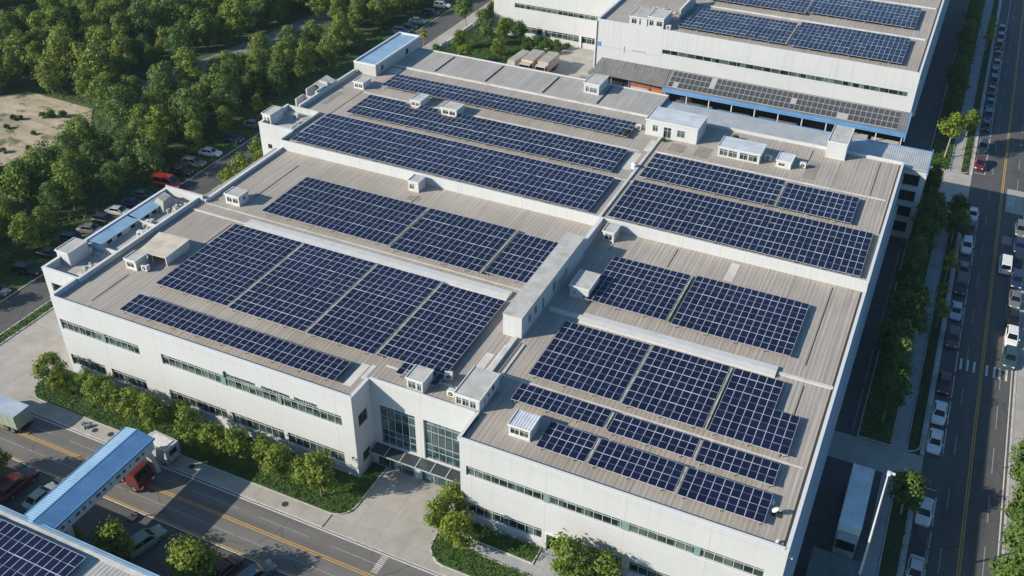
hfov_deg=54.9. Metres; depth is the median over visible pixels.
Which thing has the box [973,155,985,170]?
parked car
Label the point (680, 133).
window
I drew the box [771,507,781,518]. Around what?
satellite dish
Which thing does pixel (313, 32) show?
forest tree
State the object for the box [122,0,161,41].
forest tree
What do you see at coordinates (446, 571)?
pavement
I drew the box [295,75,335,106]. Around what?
rooftop structure
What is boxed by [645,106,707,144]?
roof shed
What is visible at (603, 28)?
factory building
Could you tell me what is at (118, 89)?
forest tree
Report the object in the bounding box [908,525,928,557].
parked car
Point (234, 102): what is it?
forest tree
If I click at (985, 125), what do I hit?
parked car
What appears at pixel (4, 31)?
forest tree
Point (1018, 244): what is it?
parked car
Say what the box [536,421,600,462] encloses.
solar array
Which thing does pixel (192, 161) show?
parked car
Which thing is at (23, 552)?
solar array
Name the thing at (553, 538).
ground
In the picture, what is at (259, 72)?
forest tree
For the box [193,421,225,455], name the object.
tree
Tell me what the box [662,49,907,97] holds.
window
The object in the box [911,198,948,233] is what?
street tree
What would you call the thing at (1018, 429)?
pavement
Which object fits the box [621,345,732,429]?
solar array
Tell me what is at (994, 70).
parked car
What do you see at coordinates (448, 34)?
garden drive
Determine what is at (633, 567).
window
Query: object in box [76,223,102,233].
parked car
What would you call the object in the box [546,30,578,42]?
window
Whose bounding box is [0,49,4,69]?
forest tree
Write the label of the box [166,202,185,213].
rubble heap
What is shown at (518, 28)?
street tree
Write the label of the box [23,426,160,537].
covered footbridge
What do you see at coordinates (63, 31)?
forest tree
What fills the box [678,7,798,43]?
solar array
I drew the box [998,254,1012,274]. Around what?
parked van
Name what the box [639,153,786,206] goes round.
solar array
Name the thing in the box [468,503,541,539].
window
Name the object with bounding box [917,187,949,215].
street tree
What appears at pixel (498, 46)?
broad tree
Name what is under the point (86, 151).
forest tree
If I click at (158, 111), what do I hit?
forest tree
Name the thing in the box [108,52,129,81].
forest tree
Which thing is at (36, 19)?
forest tree
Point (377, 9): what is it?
forest tree
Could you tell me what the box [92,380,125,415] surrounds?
tree
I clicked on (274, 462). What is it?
tree
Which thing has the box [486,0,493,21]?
broad tree
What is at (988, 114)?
parked car
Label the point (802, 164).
air conditioner
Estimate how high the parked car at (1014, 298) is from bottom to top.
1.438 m
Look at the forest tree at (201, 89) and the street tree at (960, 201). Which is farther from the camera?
the forest tree at (201, 89)
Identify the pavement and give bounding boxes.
[18,395,331,526]
[439,567,464,575]
[1003,280,1023,572]
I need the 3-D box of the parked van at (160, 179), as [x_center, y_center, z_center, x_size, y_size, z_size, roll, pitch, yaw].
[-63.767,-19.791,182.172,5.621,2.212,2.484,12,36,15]
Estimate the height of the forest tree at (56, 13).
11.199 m
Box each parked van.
[151,172,182,187]
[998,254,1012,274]
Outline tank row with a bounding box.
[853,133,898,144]
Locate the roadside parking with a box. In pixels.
[0,459,284,575]
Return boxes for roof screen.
[679,0,695,19]
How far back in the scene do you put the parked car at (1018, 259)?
162.79 m
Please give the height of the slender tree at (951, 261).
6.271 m
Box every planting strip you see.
[858,195,936,443]
[931,2,984,169]
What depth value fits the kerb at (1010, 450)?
131.31 m
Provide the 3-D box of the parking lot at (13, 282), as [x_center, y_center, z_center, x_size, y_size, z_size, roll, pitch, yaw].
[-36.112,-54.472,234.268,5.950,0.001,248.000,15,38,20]
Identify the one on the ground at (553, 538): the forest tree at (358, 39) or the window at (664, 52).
the forest tree at (358, 39)
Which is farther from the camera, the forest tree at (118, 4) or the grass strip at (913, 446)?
the forest tree at (118, 4)
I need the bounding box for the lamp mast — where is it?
[858,470,895,575]
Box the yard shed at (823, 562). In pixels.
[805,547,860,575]
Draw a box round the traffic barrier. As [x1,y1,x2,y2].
[127,511,140,521]
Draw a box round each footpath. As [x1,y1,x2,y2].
[467,542,571,575]
[861,0,992,575]
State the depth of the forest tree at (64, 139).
183.33 m
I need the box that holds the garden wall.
[440,19,477,46]
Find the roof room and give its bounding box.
[353,31,420,75]
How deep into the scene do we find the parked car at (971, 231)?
171.56 m
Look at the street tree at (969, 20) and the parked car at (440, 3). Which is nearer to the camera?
the street tree at (969, 20)
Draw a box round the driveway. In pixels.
[827,168,971,475]
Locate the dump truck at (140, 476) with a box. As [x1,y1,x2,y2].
[121,461,154,492]
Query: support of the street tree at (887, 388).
on the planting strip at (871, 435)
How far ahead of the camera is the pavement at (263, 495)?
122.75 m
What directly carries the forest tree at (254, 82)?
on the forest floor
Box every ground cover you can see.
[468,521,596,575]
[860,0,985,441]
[878,0,998,575]
[931,128,974,170]
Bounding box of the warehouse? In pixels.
[0,505,158,575]
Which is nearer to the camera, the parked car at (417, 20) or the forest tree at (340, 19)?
the forest tree at (340, 19)
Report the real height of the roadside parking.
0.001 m
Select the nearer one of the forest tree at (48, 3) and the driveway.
the driveway
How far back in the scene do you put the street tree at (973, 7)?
253.64 m
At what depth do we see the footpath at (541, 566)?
112.47 m
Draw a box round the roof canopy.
[138,232,189,265]
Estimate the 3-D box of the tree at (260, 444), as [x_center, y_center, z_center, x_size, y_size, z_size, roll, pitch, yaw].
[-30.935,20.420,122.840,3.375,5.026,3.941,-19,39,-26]
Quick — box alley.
[835,0,967,436]
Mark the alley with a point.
(921, 128)
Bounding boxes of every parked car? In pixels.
[0,285,10,297]
[0,466,38,503]
[11,261,41,276]
[20,482,56,510]
[35,246,56,258]
[59,230,85,242]
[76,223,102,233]
[91,211,116,224]
[104,204,129,215]
[119,197,142,207]
[127,524,166,558]
[130,188,154,198]
[167,165,192,176]
[181,155,206,167]
[198,147,222,157]
[206,552,243,575]
[220,133,243,143]
[236,559,276,575]
[242,119,258,128]
[392,25,410,33]
[399,22,417,29]
[408,17,426,24]
[421,8,439,16]
[433,0,450,8]
[905,554,925,575]
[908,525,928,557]
[914,497,933,527]
[925,427,943,454]
[930,400,947,425]
[936,371,952,394]
[944,325,960,349]
[948,300,963,320]
[953,274,967,295]
[956,260,970,275]
[960,235,973,254]
[964,221,975,235]
[967,206,978,221]
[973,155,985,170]
[977,138,988,152]
[980,119,991,131]
[982,107,993,120]
[984,98,994,107]
[986,85,995,95]
[988,73,997,85]
[990,67,999,75]
[992,50,1001,58]
[992,58,1000,68]
[994,38,1003,49]
[995,31,1004,40]
[997,24,1005,33]
[1001,344,1017,369]
[1003,324,1019,345]
[1006,308,1021,325]
[1007,289,1022,308]
[1009,268,1023,289]
[1012,237,1023,252]
[1012,251,1023,269]
[1014,219,1023,237]
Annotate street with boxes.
[903,0,1023,575]
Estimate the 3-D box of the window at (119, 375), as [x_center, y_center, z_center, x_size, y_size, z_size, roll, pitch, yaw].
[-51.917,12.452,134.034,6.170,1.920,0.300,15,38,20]
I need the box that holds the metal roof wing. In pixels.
[660,98,933,238]
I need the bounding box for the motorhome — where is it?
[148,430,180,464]
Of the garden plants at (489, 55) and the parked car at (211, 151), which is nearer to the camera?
the parked car at (211, 151)
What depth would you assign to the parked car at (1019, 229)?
171.46 m
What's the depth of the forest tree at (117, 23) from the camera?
232.96 m
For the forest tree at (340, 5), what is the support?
on the forest floor
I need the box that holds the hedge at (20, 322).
[0,190,211,341]
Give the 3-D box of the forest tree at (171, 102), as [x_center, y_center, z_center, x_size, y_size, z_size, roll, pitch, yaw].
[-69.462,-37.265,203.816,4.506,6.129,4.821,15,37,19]
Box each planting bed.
[36,370,385,512]
[432,532,527,575]
[455,509,539,561]
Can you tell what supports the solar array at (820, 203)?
on the factory building at (358, 414)
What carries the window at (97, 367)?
in the factory building at (358, 414)
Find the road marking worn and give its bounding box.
[1,5,1022,575]
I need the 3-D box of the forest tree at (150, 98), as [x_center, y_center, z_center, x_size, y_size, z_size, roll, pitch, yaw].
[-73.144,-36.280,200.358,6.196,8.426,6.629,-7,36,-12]
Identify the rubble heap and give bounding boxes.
[77,262,98,275]
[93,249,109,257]
[142,218,155,228]
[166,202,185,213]
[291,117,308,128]
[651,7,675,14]
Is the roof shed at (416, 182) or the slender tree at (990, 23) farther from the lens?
the slender tree at (990, 23)
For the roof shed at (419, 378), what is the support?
on the factory building at (358, 414)
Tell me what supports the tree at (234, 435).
on the planting bed at (112, 425)
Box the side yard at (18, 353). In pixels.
[0,308,73,400]
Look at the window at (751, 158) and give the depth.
163.23 m
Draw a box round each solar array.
[0,519,85,575]
[119,294,350,380]
[155,224,303,306]
[228,243,377,331]
[261,177,429,245]
[290,113,614,210]
[306,264,442,354]
[346,95,627,170]
[378,283,504,373]
[381,74,637,136]
[390,208,517,272]
[395,362,443,385]
[484,233,557,282]
[511,383,614,428]
[528,321,652,401]
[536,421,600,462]
[585,256,692,321]
[587,438,687,492]
[607,180,872,275]
[607,413,702,458]
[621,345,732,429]
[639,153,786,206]
[671,276,809,355]
[677,467,772,524]
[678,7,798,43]
[695,440,779,486]
[708,368,799,456]
[721,0,813,14]
[776,183,858,222]
[788,22,909,63]
[808,0,921,27]
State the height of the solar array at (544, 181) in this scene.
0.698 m
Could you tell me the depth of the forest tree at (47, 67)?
212.28 m
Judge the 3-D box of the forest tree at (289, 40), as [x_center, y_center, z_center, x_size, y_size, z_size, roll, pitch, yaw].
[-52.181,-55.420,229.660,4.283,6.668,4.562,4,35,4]
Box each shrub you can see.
[0,147,6,153]
[3,124,9,128]
[9,114,17,120]
[38,111,45,117]
[44,109,55,116]
[57,109,66,116]
[522,36,533,44]
[524,42,533,50]
[531,35,543,45]
[535,44,544,50]
[542,37,552,47]
[550,38,561,49]
[553,45,562,52]
[562,42,570,49]
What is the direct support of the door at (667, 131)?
in the roof shed at (678, 125)
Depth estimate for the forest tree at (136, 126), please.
187.85 m
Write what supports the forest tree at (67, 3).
on the forest floor
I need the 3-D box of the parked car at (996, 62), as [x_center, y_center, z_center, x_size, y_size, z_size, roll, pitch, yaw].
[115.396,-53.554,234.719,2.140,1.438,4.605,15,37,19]
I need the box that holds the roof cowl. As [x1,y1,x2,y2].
[631,163,636,168]
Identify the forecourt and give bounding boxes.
[323,462,468,572]
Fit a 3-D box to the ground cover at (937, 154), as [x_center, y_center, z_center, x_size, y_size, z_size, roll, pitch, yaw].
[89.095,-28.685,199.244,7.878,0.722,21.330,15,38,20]
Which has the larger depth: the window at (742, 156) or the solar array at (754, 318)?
the window at (742, 156)
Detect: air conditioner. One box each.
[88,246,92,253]
[136,230,144,236]
[141,263,150,271]
[292,113,299,119]
[444,371,452,380]
[447,387,454,397]
[635,124,641,130]
[764,153,771,160]
[799,161,806,168]
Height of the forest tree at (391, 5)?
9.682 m
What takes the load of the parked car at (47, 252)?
on the parking lot at (13, 282)
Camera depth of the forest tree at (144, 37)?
232.50 m
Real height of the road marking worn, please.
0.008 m
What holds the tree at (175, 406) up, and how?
on the planting bed at (112, 425)
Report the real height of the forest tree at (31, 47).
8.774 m
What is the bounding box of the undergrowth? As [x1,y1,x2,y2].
[0,0,433,275]
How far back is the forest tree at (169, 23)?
239.20 m
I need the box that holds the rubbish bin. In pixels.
[79,421,92,429]
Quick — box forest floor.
[0,0,434,274]
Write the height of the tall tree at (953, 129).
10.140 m
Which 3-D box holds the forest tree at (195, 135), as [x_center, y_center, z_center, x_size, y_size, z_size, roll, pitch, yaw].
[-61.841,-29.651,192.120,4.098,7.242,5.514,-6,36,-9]
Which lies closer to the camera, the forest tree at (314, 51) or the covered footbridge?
the covered footbridge
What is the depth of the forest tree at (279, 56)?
220.26 m
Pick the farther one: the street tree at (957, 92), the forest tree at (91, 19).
the forest tree at (91, 19)
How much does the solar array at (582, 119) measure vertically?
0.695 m
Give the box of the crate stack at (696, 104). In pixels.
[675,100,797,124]
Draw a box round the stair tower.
[258,104,320,155]
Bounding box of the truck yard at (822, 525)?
[793,456,880,575]
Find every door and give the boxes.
[378,455,458,486]
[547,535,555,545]
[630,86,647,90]
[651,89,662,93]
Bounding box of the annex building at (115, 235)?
[41,185,204,295]
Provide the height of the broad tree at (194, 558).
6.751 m
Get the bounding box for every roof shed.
[123,250,148,270]
[223,186,249,206]
[353,76,371,89]
[405,364,433,393]
[407,174,425,192]
[409,92,429,107]
[440,100,464,116]
[507,409,540,441]
[569,269,600,300]
[583,73,608,94]
[602,222,620,242]
[629,6,654,25]
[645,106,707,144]
[647,8,672,28]
[717,135,766,163]
[775,151,795,169]
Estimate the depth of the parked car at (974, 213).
175.77 m
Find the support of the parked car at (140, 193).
on the parking lot at (13, 282)
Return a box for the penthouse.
[453,366,500,412]
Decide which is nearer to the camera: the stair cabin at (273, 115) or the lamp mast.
the lamp mast
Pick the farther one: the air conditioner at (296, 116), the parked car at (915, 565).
the air conditioner at (296, 116)
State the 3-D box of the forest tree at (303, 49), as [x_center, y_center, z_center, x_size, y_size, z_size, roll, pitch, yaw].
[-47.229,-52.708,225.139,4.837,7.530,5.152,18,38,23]
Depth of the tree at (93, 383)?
129.84 m
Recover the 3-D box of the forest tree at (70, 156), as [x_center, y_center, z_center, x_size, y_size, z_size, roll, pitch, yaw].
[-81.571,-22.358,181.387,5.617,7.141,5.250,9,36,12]
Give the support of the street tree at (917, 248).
on the planting strip at (871, 435)
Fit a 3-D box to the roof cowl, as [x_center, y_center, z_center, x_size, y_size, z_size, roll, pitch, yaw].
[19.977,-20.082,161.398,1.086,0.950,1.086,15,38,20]
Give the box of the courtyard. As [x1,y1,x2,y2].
[531,44,593,77]
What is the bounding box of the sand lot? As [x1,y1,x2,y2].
[0,91,92,165]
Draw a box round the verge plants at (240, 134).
[0,7,446,299]
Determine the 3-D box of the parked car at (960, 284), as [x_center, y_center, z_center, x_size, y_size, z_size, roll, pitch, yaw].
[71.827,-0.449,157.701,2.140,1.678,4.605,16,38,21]
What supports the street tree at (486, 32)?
on the garden lawn at (483, 41)
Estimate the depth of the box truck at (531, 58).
227.73 m
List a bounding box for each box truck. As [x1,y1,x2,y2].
[0,394,33,432]
[519,49,544,68]
[535,51,559,71]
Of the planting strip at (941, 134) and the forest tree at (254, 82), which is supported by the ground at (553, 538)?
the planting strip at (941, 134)
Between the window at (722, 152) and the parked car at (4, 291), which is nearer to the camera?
the parked car at (4, 291)
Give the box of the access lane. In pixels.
[0,0,490,333]
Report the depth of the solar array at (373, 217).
150.57 m
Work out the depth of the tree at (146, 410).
126.72 m
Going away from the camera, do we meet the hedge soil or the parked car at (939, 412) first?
the parked car at (939, 412)
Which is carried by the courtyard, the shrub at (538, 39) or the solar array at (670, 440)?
the shrub at (538, 39)
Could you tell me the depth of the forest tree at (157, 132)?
186.78 m
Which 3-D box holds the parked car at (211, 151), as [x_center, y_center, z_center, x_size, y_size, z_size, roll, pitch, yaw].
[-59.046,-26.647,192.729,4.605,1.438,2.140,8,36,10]
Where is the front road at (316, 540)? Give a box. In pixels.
[0,413,441,575]
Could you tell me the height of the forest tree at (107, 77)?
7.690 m
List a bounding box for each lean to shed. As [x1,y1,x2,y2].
[591,57,669,93]
[662,69,911,144]
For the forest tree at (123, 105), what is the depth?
201.21 m
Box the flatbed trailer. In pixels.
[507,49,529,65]
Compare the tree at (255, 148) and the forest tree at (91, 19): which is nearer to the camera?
the tree at (255, 148)
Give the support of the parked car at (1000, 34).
on the street
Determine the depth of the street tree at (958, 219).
166.27 m
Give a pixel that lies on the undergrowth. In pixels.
(182, 155)
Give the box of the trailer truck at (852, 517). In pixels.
[831,463,874,558]
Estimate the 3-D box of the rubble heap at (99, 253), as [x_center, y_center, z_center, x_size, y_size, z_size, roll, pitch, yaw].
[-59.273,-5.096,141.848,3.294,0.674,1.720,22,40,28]
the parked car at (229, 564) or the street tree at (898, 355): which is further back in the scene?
the street tree at (898, 355)
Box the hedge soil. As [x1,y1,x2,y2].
[0,301,52,342]
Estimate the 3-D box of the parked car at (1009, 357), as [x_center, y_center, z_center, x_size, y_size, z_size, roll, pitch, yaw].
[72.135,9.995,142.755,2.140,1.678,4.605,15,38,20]
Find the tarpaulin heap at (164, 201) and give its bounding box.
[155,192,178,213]
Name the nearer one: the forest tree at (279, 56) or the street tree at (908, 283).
the street tree at (908, 283)
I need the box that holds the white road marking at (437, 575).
[11,1,1023,575]
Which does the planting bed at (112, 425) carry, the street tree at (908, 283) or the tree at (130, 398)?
the tree at (130, 398)
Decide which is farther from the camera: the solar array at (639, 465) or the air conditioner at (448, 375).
the air conditioner at (448, 375)
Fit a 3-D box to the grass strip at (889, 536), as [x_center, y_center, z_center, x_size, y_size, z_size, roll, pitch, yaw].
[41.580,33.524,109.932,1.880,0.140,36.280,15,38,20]
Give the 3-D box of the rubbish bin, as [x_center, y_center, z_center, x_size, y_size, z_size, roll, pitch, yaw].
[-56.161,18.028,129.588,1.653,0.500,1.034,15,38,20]
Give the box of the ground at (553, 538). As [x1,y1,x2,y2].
[7,0,1014,575]
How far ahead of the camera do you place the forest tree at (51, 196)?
170.44 m
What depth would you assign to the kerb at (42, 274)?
153.53 m
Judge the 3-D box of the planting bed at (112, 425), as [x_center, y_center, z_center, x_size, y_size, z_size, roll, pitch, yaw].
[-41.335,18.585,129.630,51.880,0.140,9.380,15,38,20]
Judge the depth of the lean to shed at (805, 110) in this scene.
202.67 m
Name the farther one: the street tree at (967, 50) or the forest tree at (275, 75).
the street tree at (967, 50)
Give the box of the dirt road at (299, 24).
[119,1,351,98]
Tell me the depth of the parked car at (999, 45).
243.45 m
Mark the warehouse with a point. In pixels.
(97, 562)
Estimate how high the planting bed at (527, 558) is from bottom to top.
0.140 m
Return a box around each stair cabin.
[54,237,90,266]
[261,105,283,124]
[824,124,854,160]
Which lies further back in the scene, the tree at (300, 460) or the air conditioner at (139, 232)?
the air conditioner at (139, 232)
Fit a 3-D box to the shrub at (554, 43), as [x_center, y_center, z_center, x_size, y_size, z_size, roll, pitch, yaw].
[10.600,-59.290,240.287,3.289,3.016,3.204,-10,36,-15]
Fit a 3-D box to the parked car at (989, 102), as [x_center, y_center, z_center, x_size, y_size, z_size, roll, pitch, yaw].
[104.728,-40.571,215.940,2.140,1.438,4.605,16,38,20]
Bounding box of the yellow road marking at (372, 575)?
[0,1,1023,575]
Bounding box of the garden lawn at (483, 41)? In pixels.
[444,29,536,62]
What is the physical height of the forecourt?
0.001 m
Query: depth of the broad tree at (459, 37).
237.81 m
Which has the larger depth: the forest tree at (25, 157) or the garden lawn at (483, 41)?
the garden lawn at (483, 41)
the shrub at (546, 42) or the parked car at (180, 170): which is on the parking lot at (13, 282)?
the parked car at (180, 170)
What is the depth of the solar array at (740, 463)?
107.43 m
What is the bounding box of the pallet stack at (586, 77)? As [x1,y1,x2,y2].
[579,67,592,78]
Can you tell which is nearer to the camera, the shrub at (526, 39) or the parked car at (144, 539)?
the parked car at (144, 539)
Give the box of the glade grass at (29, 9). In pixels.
[10,4,80,33]
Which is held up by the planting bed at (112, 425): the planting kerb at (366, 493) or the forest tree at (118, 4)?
the planting kerb at (366, 493)
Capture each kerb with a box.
[0,7,453,344]
[31,411,446,575]
[34,368,387,514]
[430,531,530,575]
[454,501,541,564]
[857,194,943,445]
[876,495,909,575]
[898,0,1001,575]
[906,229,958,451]
[930,1,985,170]
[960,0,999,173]
[1001,268,1023,558]
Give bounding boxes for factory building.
[50,48,904,575]
[494,0,948,118]
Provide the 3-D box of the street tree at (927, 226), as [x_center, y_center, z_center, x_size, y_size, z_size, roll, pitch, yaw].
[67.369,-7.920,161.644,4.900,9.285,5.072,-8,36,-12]
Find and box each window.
[61,319,140,356]
[72,354,106,374]
[112,369,148,391]
[162,354,342,427]
[169,446,176,455]
[170,390,228,420]
[233,413,285,441]
[289,433,345,463]
[358,408,366,425]
[363,446,369,459]
[380,405,416,453]
[409,381,415,388]
[424,420,460,468]
[463,399,468,405]
[465,466,763,575]
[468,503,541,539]
[470,401,475,408]
[511,427,518,434]
[514,27,541,35]
[515,3,597,21]
[520,430,527,437]
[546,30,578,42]
[579,543,621,562]
[581,37,594,45]
[605,234,611,239]
[627,562,668,575]
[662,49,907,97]
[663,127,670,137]
[677,131,684,137]
[720,149,727,155]
[728,151,736,157]
[739,153,747,159]
[748,155,757,161]
[892,173,919,230]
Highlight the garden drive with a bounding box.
[422,0,493,49]
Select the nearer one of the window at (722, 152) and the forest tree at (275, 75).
the window at (722, 152)
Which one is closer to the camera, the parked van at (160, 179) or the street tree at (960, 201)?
the street tree at (960, 201)
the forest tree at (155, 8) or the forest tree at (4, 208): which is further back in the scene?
the forest tree at (155, 8)
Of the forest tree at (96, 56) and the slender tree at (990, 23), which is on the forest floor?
the forest tree at (96, 56)
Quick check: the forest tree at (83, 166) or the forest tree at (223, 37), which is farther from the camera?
the forest tree at (223, 37)
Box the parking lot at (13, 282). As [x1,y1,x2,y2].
[0,0,458,300]
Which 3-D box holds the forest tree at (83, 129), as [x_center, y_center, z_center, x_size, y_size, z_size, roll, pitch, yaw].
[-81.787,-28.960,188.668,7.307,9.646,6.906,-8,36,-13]
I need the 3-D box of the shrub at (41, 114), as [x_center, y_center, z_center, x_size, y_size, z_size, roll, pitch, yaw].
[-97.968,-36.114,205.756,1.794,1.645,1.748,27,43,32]
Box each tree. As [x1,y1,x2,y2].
[0,8,22,37]
[0,20,16,47]
[0,38,17,64]
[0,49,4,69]
[0,61,11,93]
[0,155,45,208]
[0,163,7,195]
[0,198,17,226]
[0,214,10,238]
[0,447,11,476]
[1,53,23,85]
[2,29,37,74]
[6,211,40,248]
[11,6,39,33]
[17,147,50,189]
[25,10,54,40]
[25,40,45,76]
[26,27,51,65]
[27,137,71,191]
[29,351,68,382]
[32,206,55,231]
[34,57,64,94]
[35,0,67,23]
[35,179,68,216]
[39,33,77,82]
[42,6,77,39]
[44,366,74,394]
[45,21,82,64]
[48,157,86,210]
[49,128,87,164]
[56,148,78,175]
[59,11,79,31]
[60,0,73,9]
[62,113,102,153]
[66,40,101,79]
[67,5,81,33]
[71,0,82,14]
[72,66,96,102]
[72,153,97,190]
[72,366,92,390]
[72,524,83,541]
[74,42,116,83]
[74,139,103,178]
[76,0,101,26]
[77,11,100,40]
[77,36,86,43]
[80,372,105,407]
[83,24,101,48]
[83,76,113,117]
[87,23,121,60]
[87,515,136,558]
[91,0,118,26]
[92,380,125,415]
[94,131,118,160]
[96,160,128,195]
[97,373,113,390]
[99,71,117,97]
[100,81,142,128]
[106,0,130,12]
[107,0,127,20]
[107,32,138,75]
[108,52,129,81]
[108,122,126,141]
[109,11,133,45]
[110,128,139,161]
[111,98,131,121]
[115,156,137,180]
[115,385,150,421]
[119,74,130,92]
[121,4,140,28]
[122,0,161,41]
[122,75,144,97]
[124,118,146,149]
[125,103,153,131]
[126,0,135,5]
[129,37,145,62]
[130,92,140,106]
[131,136,164,173]
[136,390,168,429]
[137,33,151,49]
[140,92,165,122]
[141,44,160,66]
[141,67,177,108]
[142,123,169,157]
[144,0,165,13]
[144,103,180,142]
[146,2,166,38]
[146,60,180,105]
[154,39,167,57]
[156,26,171,51]
[159,0,190,25]
[161,25,194,65]
[164,18,175,35]
[164,531,225,575]
[166,109,183,130]
[167,95,178,119]
[167,399,189,421]
[168,85,210,120]
[171,45,204,88]
[172,403,207,445]
[173,98,207,138]
[174,0,194,23]
[174,17,195,45]
[175,4,196,26]
[176,78,195,99]
[184,119,203,152]
[186,0,209,16]
[189,7,220,48]
[192,3,209,18]
[192,80,211,111]
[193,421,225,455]
[196,76,216,102]
[202,0,216,13]
[204,56,223,79]
[207,62,241,104]
[207,74,242,115]
[214,0,225,8]
[215,9,228,25]
[216,105,233,133]
[216,166,234,184]
[216,424,252,462]
[217,50,245,77]
[218,23,232,45]
[220,59,246,93]
[221,0,257,37]
[227,151,253,174]
[234,52,248,76]
[241,0,251,7]
[242,32,272,61]
[243,76,264,94]
[244,48,269,75]
[246,62,268,87]
[247,0,272,24]
[247,136,262,162]
[248,7,265,30]
[248,93,265,111]
[249,432,273,470]
[260,442,292,479]
[267,66,287,97]
[268,62,287,83]
[270,41,298,78]
[274,24,301,47]
[281,37,296,57]
[285,454,309,485]
[292,60,306,79]
[292,447,338,496]
[294,41,317,70]
[295,0,307,12]
[300,19,324,50]
[305,0,330,19]
[308,41,319,62]
[315,36,337,65]
[322,21,348,54]
[327,0,347,18]
[330,0,350,15]
[330,14,353,41]
[331,10,350,25]
[345,0,367,26]
[347,1,365,27]
[348,27,358,40]
[352,27,368,50]
[366,0,390,28]
[384,0,406,17]
[405,0,419,9]
[419,28,427,47]
[423,493,454,531]
[431,43,444,51]
[435,478,469,513]
[435,508,479,552]
[450,28,466,47]
[452,0,473,25]
[457,42,472,56]
[475,8,491,24]
[480,19,495,45]
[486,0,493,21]
[490,37,506,55]
[494,16,512,36]
[511,20,527,41]
[544,528,598,575]
[583,548,628,575]
[872,316,917,357]
[872,367,913,420]
[883,335,916,379]
[884,287,933,334]
[886,467,930,514]
[888,272,931,318]
[894,254,922,292]
[902,233,929,268]
[909,213,942,251]
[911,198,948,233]
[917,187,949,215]
[921,162,945,196]
[933,298,950,327]
[935,282,949,303]
[937,111,969,157]
[941,95,964,116]
[943,207,973,242]
[943,249,958,281]
[945,86,965,101]
[945,193,971,212]
[946,61,971,83]
[947,70,972,93]
[954,43,975,64]
[955,35,977,56]
[956,21,976,39]
[961,109,982,148]
[963,3,980,20]
[965,18,977,33]
[966,0,985,10]
[967,9,982,30]
[983,27,995,50]
[987,16,997,29]
[988,543,1023,575]
[998,470,1023,521]
[999,508,1023,554]
[1004,438,1023,500]
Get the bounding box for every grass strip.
[878,484,907,575]
[907,204,957,449]
[961,0,998,172]
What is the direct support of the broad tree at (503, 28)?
on the garden lawn at (483, 41)
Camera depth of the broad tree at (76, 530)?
112.28 m
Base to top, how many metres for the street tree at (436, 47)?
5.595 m
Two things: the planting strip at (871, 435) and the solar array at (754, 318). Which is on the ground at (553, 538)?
the planting strip at (871, 435)
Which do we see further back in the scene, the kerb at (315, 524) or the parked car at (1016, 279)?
the parked car at (1016, 279)
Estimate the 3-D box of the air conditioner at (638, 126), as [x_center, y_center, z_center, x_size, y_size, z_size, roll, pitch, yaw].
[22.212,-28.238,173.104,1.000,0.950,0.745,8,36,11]
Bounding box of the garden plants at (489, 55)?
[444,27,532,63]
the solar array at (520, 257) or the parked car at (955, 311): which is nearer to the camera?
the solar array at (520, 257)

